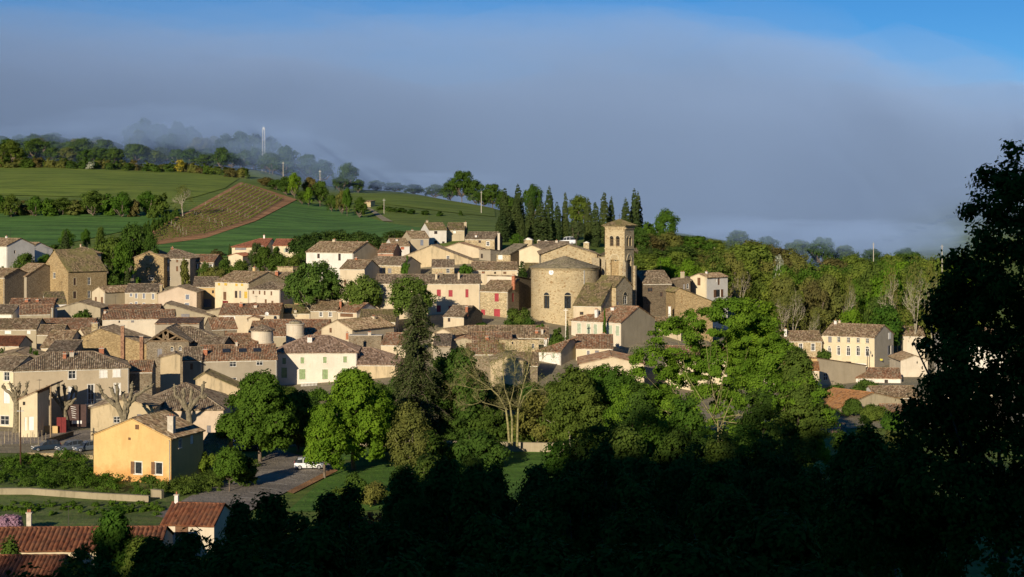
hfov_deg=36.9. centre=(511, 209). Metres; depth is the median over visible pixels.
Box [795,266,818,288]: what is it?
broadleaf tree
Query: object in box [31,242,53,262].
house
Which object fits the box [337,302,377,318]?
house
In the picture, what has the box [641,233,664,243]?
broadleaf tree
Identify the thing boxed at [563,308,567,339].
wayside cross
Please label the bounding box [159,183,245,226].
vine row
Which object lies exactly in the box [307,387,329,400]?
bush
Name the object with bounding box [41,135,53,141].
broadleaf tree
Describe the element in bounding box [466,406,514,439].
broadleaf tree
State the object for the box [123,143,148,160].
broadleaf tree
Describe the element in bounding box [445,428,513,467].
broadleaf tree
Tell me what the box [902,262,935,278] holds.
broadleaf tree
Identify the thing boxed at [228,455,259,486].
bush
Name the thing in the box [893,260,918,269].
broadleaf tree
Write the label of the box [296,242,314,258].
round tree
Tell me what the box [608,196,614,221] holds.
cypress
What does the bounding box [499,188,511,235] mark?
cypress
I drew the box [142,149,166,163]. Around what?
broadleaf tree
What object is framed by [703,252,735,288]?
broadleaf tree
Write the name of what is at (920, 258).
broadleaf tree
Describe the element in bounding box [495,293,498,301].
window
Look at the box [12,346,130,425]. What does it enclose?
house
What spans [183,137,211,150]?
broadleaf tree
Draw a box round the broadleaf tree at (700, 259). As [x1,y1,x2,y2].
[695,257,705,264]
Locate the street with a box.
[0,430,289,444]
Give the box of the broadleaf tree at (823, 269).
[816,264,838,278]
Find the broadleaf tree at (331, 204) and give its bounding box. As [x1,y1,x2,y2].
[325,195,337,210]
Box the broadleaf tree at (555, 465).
[540,438,574,511]
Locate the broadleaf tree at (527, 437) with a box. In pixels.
[502,416,554,441]
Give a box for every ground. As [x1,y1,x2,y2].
[0,327,1023,430]
[3,155,1023,576]
[105,246,928,346]
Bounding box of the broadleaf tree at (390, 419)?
[365,387,399,451]
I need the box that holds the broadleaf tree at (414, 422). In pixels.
[383,397,433,470]
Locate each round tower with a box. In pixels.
[249,324,274,343]
[286,320,304,343]
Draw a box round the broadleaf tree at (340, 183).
[332,176,349,190]
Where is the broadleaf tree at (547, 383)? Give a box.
[541,380,559,391]
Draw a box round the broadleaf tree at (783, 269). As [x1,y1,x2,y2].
[772,264,798,284]
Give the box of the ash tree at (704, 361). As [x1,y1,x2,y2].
[602,296,840,464]
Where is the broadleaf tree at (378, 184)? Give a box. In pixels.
[368,180,384,190]
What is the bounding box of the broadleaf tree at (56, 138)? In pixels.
[42,133,61,141]
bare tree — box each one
[171,184,199,216]
[441,330,563,446]
[732,263,751,300]
[773,291,791,329]
[783,284,806,329]
[808,306,822,334]
[839,273,860,322]
[878,259,904,324]
[897,254,924,334]
[917,257,937,347]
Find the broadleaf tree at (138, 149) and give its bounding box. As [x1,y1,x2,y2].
[124,144,147,163]
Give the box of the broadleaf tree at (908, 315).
[895,300,928,336]
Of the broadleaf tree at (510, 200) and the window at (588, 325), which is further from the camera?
the broadleaf tree at (510, 200)
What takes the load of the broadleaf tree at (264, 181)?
on the ground at (861, 231)
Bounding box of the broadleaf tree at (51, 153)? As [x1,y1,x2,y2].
[41,147,60,160]
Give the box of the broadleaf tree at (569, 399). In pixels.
[536,364,609,443]
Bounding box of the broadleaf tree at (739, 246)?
[731,241,750,251]
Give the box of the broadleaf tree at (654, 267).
[636,253,665,269]
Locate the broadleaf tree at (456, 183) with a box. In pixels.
[447,170,473,201]
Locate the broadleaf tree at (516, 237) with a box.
[508,233,523,245]
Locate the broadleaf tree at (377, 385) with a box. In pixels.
[374,380,389,392]
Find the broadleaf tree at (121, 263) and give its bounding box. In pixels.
[111,239,136,284]
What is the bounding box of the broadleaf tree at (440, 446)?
[385,430,451,457]
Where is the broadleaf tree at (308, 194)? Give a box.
[304,187,313,203]
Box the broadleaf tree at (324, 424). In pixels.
[300,402,348,478]
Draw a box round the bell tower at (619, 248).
[601,213,636,305]
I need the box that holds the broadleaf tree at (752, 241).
[743,239,771,250]
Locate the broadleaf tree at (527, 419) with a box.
[509,388,562,442]
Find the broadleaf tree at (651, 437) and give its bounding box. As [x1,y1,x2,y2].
[625,406,678,502]
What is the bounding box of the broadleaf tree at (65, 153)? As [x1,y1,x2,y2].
[57,147,78,160]
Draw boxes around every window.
[0,415,9,425]
[3,372,9,380]
[4,389,9,402]
[68,371,75,379]
[68,386,76,400]
[73,291,76,298]
[87,384,94,402]
[99,370,107,377]
[112,369,120,377]
[113,383,120,394]
[114,416,119,422]
[131,461,142,474]
[148,275,153,280]
[151,461,162,475]
[175,526,187,536]
[185,294,189,299]
[230,362,235,366]
[281,357,286,364]
[281,367,287,377]
[298,369,305,379]
[300,357,304,363]
[321,369,328,379]
[322,356,327,363]
[342,356,347,362]
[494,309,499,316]
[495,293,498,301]
[543,292,549,308]
[564,292,571,308]
[577,323,581,333]
[586,323,590,333]
[593,324,597,333]
[608,325,612,333]
[615,325,619,335]
[623,291,627,304]
[714,289,722,297]
[811,343,814,350]
[837,345,840,355]
[846,345,850,355]
[856,346,859,355]
[865,346,869,356]
[887,345,892,354]
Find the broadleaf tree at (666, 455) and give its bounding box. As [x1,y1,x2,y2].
[649,425,701,542]
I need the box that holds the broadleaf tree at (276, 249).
[272,246,280,265]
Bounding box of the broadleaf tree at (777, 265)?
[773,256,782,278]
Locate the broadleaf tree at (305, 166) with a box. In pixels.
[296,154,317,177]
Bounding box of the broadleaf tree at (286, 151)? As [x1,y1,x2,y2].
[277,145,300,176]
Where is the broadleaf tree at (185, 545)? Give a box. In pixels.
[156,526,205,574]
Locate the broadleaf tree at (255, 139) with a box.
[245,133,264,168]
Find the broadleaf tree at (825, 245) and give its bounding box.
[807,237,836,263]
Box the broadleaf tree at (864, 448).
[842,421,891,576]
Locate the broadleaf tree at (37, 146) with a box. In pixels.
[23,137,50,157]
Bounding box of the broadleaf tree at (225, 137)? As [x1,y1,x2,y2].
[211,133,241,166]
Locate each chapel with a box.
[572,282,612,317]
[596,275,632,305]
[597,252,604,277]
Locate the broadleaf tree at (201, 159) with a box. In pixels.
[190,154,216,165]
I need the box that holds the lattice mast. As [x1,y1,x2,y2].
[262,128,265,171]
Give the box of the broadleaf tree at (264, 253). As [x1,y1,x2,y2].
[252,246,272,270]
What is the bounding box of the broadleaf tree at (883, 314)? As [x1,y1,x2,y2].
[868,303,904,346]
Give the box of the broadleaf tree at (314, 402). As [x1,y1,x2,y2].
[309,395,319,407]
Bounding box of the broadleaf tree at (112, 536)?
[86,505,138,576]
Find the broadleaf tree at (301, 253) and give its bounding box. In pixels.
[292,248,306,273]
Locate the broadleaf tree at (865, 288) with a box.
[861,271,907,306]
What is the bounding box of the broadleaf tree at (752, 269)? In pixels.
[723,250,762,284]
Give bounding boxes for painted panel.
[67,404,85,426]
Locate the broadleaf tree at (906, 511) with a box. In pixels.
[806,138,1023,576]
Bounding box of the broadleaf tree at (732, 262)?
[708,251,746,298]
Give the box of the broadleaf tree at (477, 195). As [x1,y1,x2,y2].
[473,190,494,205]
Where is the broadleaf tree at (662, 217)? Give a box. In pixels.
[653,208,680,235]
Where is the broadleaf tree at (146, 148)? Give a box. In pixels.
[129,145,151,163]
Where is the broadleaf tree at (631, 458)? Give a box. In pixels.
[594,424,656,528]
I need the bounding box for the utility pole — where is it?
[20,407,20,463]
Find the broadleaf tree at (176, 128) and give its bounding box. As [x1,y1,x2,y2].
[167,120,188,139]
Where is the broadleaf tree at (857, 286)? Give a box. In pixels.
[845,276,865,303]
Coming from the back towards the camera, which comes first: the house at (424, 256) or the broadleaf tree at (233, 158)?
the broadleaf tree at (233, 158)
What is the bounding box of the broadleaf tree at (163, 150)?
[155,146,173,163]
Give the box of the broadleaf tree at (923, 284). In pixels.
[905,271,936,290]
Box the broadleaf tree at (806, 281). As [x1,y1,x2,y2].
[795,275,832,323]
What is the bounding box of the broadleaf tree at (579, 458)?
[556,427,605,538]
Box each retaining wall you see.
[0,488,149,501]
[1,452,91,464]
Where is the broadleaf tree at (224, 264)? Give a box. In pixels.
[217,257,231,274]
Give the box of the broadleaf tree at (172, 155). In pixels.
[167,149,184,163]
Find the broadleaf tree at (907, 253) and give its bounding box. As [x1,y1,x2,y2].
[892,248,919,260]
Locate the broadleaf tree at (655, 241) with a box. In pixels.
[634,235,668,251]
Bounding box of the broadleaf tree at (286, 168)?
[271,158,297,175]
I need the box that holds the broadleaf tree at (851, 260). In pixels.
[842,256,867,269]
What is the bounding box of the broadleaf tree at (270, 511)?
[246,489,292,557]
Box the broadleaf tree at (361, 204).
[352,196,367,217]
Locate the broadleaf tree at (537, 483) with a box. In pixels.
[506,463,555,538]
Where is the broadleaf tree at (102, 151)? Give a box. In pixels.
[93,148,111,161]
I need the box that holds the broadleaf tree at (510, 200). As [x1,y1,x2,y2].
[501,196,514,209]
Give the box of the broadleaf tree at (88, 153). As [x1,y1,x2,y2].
[75,149,94,160]
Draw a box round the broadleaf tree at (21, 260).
[10,252,38,267]
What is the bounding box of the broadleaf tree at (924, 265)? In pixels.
[915,258,936,281]
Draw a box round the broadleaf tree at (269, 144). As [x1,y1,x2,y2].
[258,136,280,171]
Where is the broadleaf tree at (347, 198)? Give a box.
[341,188,352,212]
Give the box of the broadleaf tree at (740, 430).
[728,419,763,475]
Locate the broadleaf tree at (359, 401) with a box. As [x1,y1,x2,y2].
[306,366,394,470]
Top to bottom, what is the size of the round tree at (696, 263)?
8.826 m
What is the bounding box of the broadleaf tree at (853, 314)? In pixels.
[837,307,866,323]
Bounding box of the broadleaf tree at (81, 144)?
[69,138,91,150]
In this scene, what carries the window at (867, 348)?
in the house at (851, 342)
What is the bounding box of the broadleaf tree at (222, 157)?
[211,146,230,167]
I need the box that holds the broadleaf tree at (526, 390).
[515,381,542,401]
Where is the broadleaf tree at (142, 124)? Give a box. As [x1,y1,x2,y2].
[135,117,155,146]
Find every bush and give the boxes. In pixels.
[0,157,5,166]
[0,514,23,526]
[0,535,20,553]
[2,161,18,167]
[3,156,11,163]
[6,559,93,576]
[11,158,23,166]
[21,156,35,167]
[29,346,37,354]
[32,157,41,167]
[44,157,56,167]
[54,160,65,167]
[57,543,95,576]
[65,161,78,168]
[72,309,91,317]
[75,160,87,168]
[78,157,89,163]
[81,560,124,576]
[86,162,94,168]
[87,161,101,168]
[101,159,110,168]
[104,162,113,169]
[105,266,123,285]
[114,161,123,168]
[120,534,148,576]
[121,162,132,170]
[130,159,139,170]
[139,474,160,483]
[141,164,149,170]
[142,222,146,234]
[146,219,150,233]
[149,164,161,171]
[151,218,155,232]
[154,216,159,228]
[159,214,163,225]
[161,165,174,171]
[163,213,168,223]
[167,211,172,221]
[174,158,183,171]
[174,207,179,216]
[176,162,186,171]
[180,257,190,284]
[187,162,200,173]
[194,167,202,173]
[200,163,213,174]
[200,535,250,576]
[208,165,222,174]
[223,167,238,177]
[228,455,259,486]
[237,167,244,178]
[242,167,249,178]
[282,386,298,393]
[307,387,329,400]
[343,472,368,493]
[361,480,387,506]
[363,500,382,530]
[376,205,385,209]
[385,206,394,211]
[393,207,406,211]
[400,255,409,273]
[406,209,414,213]
[421,210,428,214]
[458,263,474,273]
[503,319,518,324]
[506,307,530,324]
[520,316,537,324]
[548,335,563,345]
[549,327,564,340]
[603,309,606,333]
[642,221,656,235]
[817,348,831,358]
[825,382,845,389]
[840,397,861,415]
[850,378,881,390]
[858,403,888,420]
[878,411,902,430]
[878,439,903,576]
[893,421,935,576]
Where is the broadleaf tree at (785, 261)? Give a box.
[772,257,798,268]
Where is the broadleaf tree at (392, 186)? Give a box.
[384,182,408,191]
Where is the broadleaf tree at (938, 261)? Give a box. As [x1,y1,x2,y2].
[926,254,947,275]
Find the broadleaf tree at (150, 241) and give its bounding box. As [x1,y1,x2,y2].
[140,231,159,268]
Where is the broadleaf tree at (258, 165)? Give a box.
[254,158,266,169]
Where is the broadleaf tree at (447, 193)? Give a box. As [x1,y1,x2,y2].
[438,181,458,200]
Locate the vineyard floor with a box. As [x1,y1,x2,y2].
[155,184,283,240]
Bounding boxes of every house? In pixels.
[0,235,35,267]
[0,268,26,303]
[0,297,19,317]
[0,318,46,348]
[0,335,32,350]
[0,346,45,357]
[0,355,32,426]
[0,505,173,564]
[0,554,70,576]
[9,298,56,317]
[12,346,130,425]
[17,379,62,436]
[19,263,49,297]
[19,304,50,317]
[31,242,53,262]
[36,324,70,349]
[40,330,81,350]
[43,291,66,317]
[43,318,101,329]
[45,248,107,304]
[45,339,82,352]
[56,299,107,324]
[76,245,102,258]
[78,317,103,335]
[79,321,158,361]
[88,390,164,439]
[91,285,126,303]
[91,409,205,481]
[102,309,175,336]
[106,296,162,309]
[124,283,163,303]
[129,359,156,394]
[133,250,168,287]
[144,314,193,386]
[153,382,232,439]
[154,317,204,334]
[156,284,204,309]
[158,350,181,391]
[160,492,232,555]
[161,300,214,329]
[166,246,199,285]
[168,326,219,345]
[182,346,207,384]
[193,276,219,309]
[193,368,239,413]
[196,254,223,275]
[197,328,234,345]
[200,341,277,380]
[203,432,232,470]
[204,317,237,335]
[205,302,256,316]
[214,267,284,307]
[218,302,284,332]
[225,333,257,343]
[227,252,249,266]
[231,235,274,253]
[247,280,293,304]
[247,309,264,332]
[249,319,330,348]
[268,270,296,295]
[272,232,292,256]
[277,266,298,271]
[277,331,361,385]
[283,304,310,318]
[305,238,378,278]
[310,299,343,321]
[320,315,394,341]
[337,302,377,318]
[339,256,379,301]
[348,331,383,351]
[357,347,402,378]
[360,309,398,331]
[366,235,401,255]
[372,256,420,273]
[376,272,484,318]
[380,325,409,357]
[386,238,409,255]
[401,230,429,251]
[404,244,475,267]
[420,221,446,243]
[431,259,454,273]
[432,325,467,349]
[432,333,452,359]
[442,305,483,327]
[445,241,484,257]
[447,221,467,240]
[452,334,474,348]
[464,231,502,249]
[466,343,504,372]
[467,318,549,346]
[471,261,518,284]
[471,331,511,342]
[478,249,501,260]
[479,274,519,317]
[486,275,530,310]
[486,352,524,386]
[496,238,527,265]
[498,328,538,353]
[512,351,538,381]
[518,243,545,267]
[524,263,538,277]
[535,336,576,364]
[538,239,568,246]
[569,295,655,347]
[575,332,613,359]
[577,344,644,381]
[637,261,672,316]
[654,305,682,340]
[664,286,712,341]
[665,345,726,390]
[670,271,691,291]
[689,270,728,328]
[778,324,822,356]
[811,357,866,385]
[811,361,819,387]
[817,381,906,414]
[821,319,894,366]
[821,423,847,432]
[856,367,901,382]
[862,385,920,398]
[878,403,926,412]
[888,351,927,376]
[900,326,924,357]
[934,327,1002,372]
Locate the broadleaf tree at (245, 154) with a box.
[235,149,253,167]
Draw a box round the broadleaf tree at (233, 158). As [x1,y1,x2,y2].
[227,152,241,167]
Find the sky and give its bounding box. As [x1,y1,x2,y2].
[0,0,1023,214]
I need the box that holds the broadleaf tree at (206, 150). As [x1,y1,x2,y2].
[200,148,212,153]
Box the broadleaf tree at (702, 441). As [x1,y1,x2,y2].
[668,432,715,514]
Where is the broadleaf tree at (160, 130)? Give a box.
[147,121,167,148]
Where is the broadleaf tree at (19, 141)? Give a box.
[13,139,25,148]
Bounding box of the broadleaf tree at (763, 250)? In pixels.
[742,241,776,266]
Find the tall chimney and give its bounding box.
[497,233,499,249]
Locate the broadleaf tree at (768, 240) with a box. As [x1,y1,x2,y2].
[758,236,781,248]
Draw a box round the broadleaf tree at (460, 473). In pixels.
[444,459,465,528]
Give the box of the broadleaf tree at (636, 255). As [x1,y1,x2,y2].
[634,252,672,269]
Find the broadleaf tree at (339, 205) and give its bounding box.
[335,190,345,212]
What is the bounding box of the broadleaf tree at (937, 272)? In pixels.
[920,270,941,284]
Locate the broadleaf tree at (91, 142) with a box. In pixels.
[78,137,95,145]
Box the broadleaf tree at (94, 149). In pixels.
[88,147,99,159]
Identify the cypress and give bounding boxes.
[60,230,70,248]
[124,267,130,284]
[494,210,509,242]
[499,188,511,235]
[508,196,522,238]
[512,184,525,233]
[517,261,527,277]
[518,216,525,242]
[524,198,534,239]
[532,202,550,243]
[544,186,553,237]
[551,202,562,240]
[561,193,568,238]
[565,320,568,339]
[583,199,592,243]
[590,202,600,246]
[599,193,610,242]
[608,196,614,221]
[621,199,630,222]
[629,188,640,228]
[636,191,643,227]
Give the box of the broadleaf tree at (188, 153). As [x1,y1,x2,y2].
[175,148,201,163]
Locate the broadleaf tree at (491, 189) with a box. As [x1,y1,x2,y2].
[483,182,504,207]
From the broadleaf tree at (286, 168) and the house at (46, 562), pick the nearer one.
the house at (46, 562)
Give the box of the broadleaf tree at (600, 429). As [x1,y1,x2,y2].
[583,417,622,508]
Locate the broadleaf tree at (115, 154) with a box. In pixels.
[101,148,126,162]
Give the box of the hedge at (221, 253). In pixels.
[210,249,225,255]
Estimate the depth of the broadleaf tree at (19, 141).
765.78 m
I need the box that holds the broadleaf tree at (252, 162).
[235,155,256,167]
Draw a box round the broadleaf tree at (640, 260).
[634,253,648,268]
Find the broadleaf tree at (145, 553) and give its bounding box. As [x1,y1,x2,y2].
[126,535,168,576]
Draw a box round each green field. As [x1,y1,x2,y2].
[0,210,172,245]
[156,201,446,256]
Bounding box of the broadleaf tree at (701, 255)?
[684,254,705,260]
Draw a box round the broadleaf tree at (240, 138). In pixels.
[226,129,250,167]
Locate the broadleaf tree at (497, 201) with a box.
[493,195,510,208]
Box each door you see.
[29,417,33,429]
[204,299,210,306]
[341,313,352,316]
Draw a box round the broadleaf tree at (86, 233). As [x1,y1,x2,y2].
[80,229,90,246]
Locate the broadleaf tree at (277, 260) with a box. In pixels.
[264,252,286,270]
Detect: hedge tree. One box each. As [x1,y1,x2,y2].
[0,193,21,216]
[0,195,5,212]
[15,200,32,215]
[25,195,42,215]
[41,198,58,216]
[50,197,73,214]
[64,199,89,214]
[79,190,107,215]
[96,193,119,215]
[109,191,133,216]
[127,199,140,216]
[136,191,155,213]
[146,192,170,217]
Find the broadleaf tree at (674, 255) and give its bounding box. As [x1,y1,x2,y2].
[664,251,690,276]
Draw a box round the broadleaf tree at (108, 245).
[92,235,126,272]
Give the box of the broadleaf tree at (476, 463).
[458,452,488,481]
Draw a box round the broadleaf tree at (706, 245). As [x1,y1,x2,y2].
[682,234,717,252]
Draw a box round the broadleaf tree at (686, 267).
[676,257,700,276]
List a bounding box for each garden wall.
[44,426,57,432]
[389,441,563,451]
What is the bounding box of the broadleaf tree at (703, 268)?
[699,260,727,272]
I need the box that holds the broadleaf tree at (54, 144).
[48,140,60,148]
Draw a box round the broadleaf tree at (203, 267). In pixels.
[197,261,210,275]
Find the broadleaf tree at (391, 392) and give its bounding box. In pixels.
[384,382,414,408]
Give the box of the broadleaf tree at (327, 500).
[311,488,340,540]
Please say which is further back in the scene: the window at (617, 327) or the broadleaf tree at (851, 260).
the broadleaf tree at (851, 260)
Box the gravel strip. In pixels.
[287,468,337,492]
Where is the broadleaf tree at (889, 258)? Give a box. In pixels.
[877,254,891,261]
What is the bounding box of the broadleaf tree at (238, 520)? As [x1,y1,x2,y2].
[218,494,257,553]
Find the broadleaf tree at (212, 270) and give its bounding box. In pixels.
[199,265,219,275]
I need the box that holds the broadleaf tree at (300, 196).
[296,190,305,203]
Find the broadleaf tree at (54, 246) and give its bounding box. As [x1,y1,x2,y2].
[50,244,59,248]
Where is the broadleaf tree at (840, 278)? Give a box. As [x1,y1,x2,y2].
[820,264,859,320]
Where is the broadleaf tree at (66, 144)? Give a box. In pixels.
[58,141,72,148]
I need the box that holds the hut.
[364,200,375,206]
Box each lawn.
[277,448,390,459]
[288,451,561,510]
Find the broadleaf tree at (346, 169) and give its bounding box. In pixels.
[337,162,359,188]
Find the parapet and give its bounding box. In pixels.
[42,431,73,440]
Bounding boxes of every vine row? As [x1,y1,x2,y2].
[155,187,256,231]
[155,192,270,236]
[155,194,274,237]
[155,196,278,238]
[156,184,248,228]
[156,185,252,229]
[156,188,259,231]
[156,191,267,234]
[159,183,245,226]
[159,190,263,232]
[160,197,282,239]
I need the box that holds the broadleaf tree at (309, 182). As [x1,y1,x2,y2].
[301,177,316,191]
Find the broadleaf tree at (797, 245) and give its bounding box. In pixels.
[783,239,810,258]
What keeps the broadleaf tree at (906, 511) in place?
on the ground at (861, 231)
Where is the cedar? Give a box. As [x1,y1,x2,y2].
[389,294,455,432]
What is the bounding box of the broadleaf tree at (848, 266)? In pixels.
[840,264,860,272]
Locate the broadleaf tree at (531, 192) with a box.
[522,183,542,216]
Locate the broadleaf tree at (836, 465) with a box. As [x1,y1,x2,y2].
[821,429,857,519]
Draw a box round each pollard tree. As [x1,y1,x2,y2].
[1,381,28,432]
[46,383,77,430]
[96,381,153,421]
[171,381,206,423]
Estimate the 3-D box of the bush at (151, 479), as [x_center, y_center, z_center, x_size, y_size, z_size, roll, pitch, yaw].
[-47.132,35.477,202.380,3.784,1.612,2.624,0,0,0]
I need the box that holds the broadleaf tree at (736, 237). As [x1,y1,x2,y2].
[725,230,751,244]
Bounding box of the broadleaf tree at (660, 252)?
[638,248,669,257]
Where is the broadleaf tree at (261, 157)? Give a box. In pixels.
[257,152,281,173]
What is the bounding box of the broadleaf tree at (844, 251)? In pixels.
[833,245,862,258]
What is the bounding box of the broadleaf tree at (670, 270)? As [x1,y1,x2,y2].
[656,256,679,278]
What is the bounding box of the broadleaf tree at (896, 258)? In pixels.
[882,254,905,265]
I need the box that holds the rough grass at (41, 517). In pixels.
[0,453,196,526]
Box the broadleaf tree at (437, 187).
[425,184,442,197]
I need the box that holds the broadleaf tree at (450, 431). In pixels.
[429,413,475,440]
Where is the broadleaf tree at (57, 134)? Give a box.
[51,132,63,138]
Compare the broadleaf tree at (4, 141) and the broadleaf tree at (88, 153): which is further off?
the broadleaf tree at (4, 141)
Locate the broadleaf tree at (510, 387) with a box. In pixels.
[492,383,519,409]
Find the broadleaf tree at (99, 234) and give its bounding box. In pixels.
[94,227,106,245]
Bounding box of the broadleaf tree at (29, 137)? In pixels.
[20,134,44,140]
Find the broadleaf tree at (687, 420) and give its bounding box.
[659,396,714,451]
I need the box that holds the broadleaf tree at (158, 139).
[154,134,167,162]
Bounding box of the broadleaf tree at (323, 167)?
[310,159,335,180]
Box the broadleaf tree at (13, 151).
[0,139,24,161]
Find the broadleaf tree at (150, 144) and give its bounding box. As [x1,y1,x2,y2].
[148,134,159,149]
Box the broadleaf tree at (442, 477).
[416,454,464,569]
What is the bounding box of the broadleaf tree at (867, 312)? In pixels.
[860,297,889,324]
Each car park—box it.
[156,450,331,517]
[276,448,331,467]
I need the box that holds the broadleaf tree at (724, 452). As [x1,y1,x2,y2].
[695,428,753,508]
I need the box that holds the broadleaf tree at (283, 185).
[277,176,291,194]
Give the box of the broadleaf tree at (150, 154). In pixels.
[140,151,154,162]
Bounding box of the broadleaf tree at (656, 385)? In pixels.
[646,381,693,428]
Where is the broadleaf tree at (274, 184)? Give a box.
[268,179,280,189]
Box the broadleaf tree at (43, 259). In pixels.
[37,254,48,262]
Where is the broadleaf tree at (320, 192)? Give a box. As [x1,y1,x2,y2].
[311,180,329,202]
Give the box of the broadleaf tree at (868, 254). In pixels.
[861,248,882,263]
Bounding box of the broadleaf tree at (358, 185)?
[351,179,364,192]
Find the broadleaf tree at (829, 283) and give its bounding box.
[817,273,846,322]
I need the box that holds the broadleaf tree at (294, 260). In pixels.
[282,255,303,270]
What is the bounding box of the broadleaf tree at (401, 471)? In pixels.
[374,464,425,535]
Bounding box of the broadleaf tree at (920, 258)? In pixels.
[912,254,928,263]
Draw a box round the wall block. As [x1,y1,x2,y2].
[150,489,163,498]
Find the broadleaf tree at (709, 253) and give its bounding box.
[701,250,726,262]
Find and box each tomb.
[524,238,532,245]
[583,241,589,249]
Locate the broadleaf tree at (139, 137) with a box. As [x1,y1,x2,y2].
[127,129,149,145]
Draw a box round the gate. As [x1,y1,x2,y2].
[57,417,65,432]
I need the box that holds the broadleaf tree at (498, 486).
[479,460,519,538]
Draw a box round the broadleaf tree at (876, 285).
[866,271,892,306]
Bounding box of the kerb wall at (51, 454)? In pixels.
[27,452,93,458]
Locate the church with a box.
[529,241,599,325]
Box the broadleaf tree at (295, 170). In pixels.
[293,168,315,179]
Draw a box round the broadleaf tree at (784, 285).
[768,276,804,328]
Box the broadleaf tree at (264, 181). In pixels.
[257,177,274,186]
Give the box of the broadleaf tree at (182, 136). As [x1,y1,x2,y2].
[174,132,191,148]
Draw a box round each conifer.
[826,429,845,493]
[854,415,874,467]
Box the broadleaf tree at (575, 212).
[567,195,592,224]
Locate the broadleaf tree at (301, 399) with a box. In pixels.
[282,389,315,451]
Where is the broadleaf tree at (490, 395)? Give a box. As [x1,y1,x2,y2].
[481,382,498,411]
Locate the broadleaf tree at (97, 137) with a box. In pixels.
[88,136,105,141]
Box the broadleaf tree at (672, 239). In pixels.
[659,231,684,247]
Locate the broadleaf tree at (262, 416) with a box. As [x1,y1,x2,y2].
[213,368,298,461]
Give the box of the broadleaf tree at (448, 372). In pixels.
[424,345,488,421]
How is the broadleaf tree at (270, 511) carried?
on the ground at (861, 231)
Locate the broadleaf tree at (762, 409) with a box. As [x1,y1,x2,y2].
[733,386,782,449]
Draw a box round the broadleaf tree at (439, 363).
[423,352,450,414]
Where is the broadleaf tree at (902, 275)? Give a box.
[878,268,921,318]
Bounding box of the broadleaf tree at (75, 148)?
[61,145,79,159]
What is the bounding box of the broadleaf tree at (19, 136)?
[12,134,24,138]
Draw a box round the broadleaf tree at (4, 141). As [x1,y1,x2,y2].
[0,138,15,155]
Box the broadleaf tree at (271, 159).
[260,154,281,174]
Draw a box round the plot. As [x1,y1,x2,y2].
[0,442,93,454]
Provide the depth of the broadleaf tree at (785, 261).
427.44 m
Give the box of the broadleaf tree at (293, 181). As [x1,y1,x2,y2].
[286,172,301,198]
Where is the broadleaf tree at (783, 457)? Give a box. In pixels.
[743,428,795,516]
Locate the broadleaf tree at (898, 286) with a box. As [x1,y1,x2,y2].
[879,262,905,310]
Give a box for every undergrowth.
[0,447,158,494]
[0,499,164,515]
[152,459,260,495]
[331,486,390,504]
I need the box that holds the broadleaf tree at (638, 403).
[615,380,674,465]
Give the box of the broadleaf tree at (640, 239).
[634,228,651,253]
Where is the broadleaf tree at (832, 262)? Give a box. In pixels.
[815,258,847,270]
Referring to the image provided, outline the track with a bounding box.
[370,210,390,220]
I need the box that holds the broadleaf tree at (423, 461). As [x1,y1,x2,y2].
[413,452,443,516]
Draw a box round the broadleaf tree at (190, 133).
[182,126,203,145]
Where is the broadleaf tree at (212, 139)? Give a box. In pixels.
[208,136,219,166]
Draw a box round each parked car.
[31,439,60,450]
[55,439,82,450]
[72,440,93,451]
[235,444,257,450]
[294,457,322,469]
[560,237,575,243]
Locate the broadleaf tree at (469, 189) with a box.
[462,179,483,204]
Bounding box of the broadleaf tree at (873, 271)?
[858,264,881,298]
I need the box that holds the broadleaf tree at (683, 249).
[662,245,702,260]
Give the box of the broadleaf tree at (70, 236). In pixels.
[58,228,74,248]
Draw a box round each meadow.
[0,167,238,203]
[353,190,495,216]
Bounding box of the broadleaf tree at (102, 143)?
[90,139,115,148]
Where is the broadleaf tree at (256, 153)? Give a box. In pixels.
[250,148,264,169]
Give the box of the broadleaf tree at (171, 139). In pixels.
[161,133,182,163]
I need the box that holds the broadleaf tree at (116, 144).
[114,142,122,149]
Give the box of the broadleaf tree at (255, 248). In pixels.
[247,242,261,270]
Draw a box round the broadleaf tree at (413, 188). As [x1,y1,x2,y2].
[403,184,425,193]
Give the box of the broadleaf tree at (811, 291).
[800,280,830,318]
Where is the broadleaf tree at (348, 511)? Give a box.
[329,480,369,569]
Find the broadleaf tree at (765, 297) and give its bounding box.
[759,271,803,327]
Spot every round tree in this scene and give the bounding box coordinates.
[119,222,150,279]
[196,527,287,576]
[211,445,247,490]
[274,510,317,553]
[281,260,345,310]
[285,233,315,260]
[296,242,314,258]
[307,231,329,242]
[320,229,352,240]
[339,273,383,306]
[344,231,370,240]
[361,233,384,247]
[381,470,448,564]
[382,230,405,241]
[385,274,437,318]
[566,363,650,420]
[567,220,585,244]
[675,260,702,275]
[690,246,706,253]
[699,238,729,250]
[704,247,727,255]
[714,246,761,271]
[723,296,787,396]
[742,269,774,292]
[743,278,771,303]
[753,260,779,280]
[761,249,785,260]
[766,244,791,259]
[781,248,809,262]
[787,263,800,283]
[790,256,807,270]
[795,306,834,333]
[806,261,821,272]
[828,265,849,282]
[839,293,869,313]
[845,253,870,267]
[846,264,872,278]
[846,271,861,292]
[856,261,885,303]
[857,304,869,317]
[875,257,898,269]
[882,430,906,576]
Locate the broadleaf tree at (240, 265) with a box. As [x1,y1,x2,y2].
[225,259,250,272]
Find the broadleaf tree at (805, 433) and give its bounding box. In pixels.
[771,346,833,468]
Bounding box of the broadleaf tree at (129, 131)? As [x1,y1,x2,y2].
[121,124,145,147]
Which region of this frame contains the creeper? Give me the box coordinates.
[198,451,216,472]
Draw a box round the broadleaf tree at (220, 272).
[217,269,224,277]

